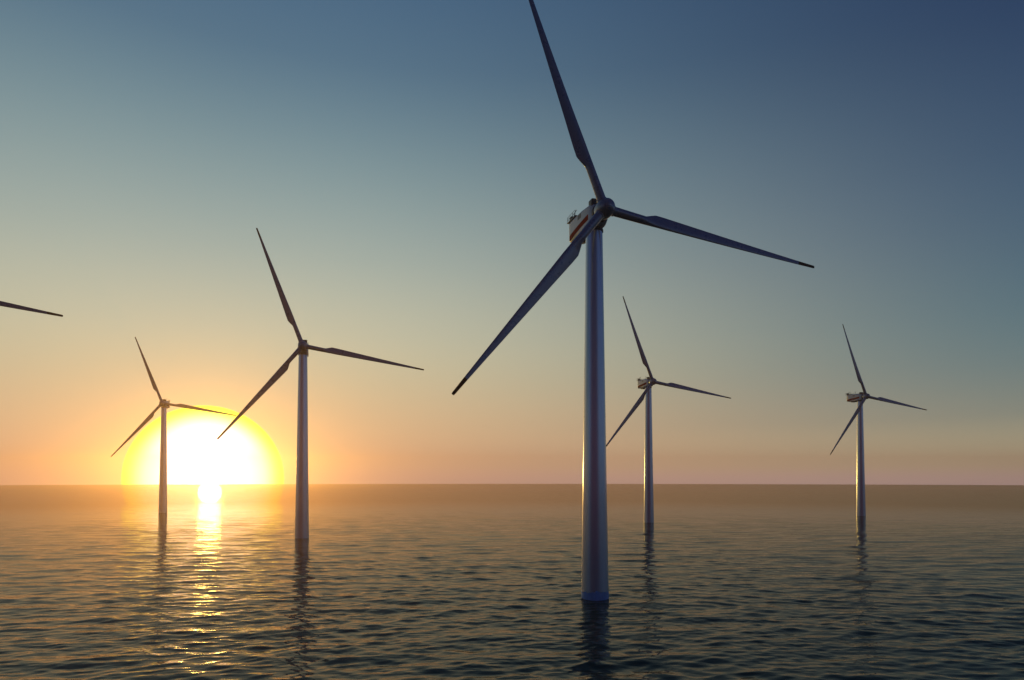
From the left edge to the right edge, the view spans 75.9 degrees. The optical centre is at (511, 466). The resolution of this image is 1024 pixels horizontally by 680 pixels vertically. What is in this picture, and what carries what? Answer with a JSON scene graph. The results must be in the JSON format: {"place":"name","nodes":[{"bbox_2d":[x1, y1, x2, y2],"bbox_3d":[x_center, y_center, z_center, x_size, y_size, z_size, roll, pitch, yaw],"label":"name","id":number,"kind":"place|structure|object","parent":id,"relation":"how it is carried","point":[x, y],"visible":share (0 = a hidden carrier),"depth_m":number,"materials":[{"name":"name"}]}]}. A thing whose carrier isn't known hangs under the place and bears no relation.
{"place":"outdoors","nodes":[
{"label":"outdoors","id":0,"kind":"place"},
{"bbox_2d":[0,484,1023,679],"bbox_3d":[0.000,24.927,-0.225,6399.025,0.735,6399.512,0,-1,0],"label":"sea","id":1,"kind":"structure","parent":0,"point":[483,582],"depth_m":155.22,"materials":[{"name":"liquid"}]},
{"bbox_2d":[0,301,62,316],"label":"wind turbine","id":2,"kind":"object","parent":1,"relation":"in","point":[9,305],"visible":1,"depth_m":188.20,"materials":[{"name":"paint"}]},
{"bbox_2d":[111,337,235,512],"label":"wind turbine","id":3,"kind":"object","parent":1,"relation":"in","point":[164,405],"visible":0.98,"depth_m":480.45,"materials":[{"name":"paint"}]},
{"bbox_2d":[217,228,423,537],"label":"wind turbine","id":4,"kind":"object","parent":1,"relation":"in","point":[302,497],"visible":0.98,"depth_m":274.25,"materials":[{"name":"paint"}]},
{"bbox_2d":[452,0,813,600],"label":"wind turbine","id":5,"kind":"object","parent":1,"relation":"in","point":[587,224],"visible":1,"depth_m":136.06,"materials":[{"name":"paint"}]},
{"bbox_2d":[606,296,730,522],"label":"wind turbine","id":6,"kind":"object","parent":1,"relation":"in","point":[649,382],"visible":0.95,"depth_m":374.93,"materials":[{"name":"paint"}]},
{"bbox_2d":[830,324,925,515],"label":"wind turbine","id":7,"kind":"object","parent":1,"relation":"in","point":[860,398],"visible":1,"depth_m":441.39,"materials":[{"name":"paint"}]},
{"bbox_2d":[0,0,1023,484],"label":"sky","id":8,"kind":"structure","parent":0,"point":[408,173],"materials":[{"name":"blue"}]}
]}

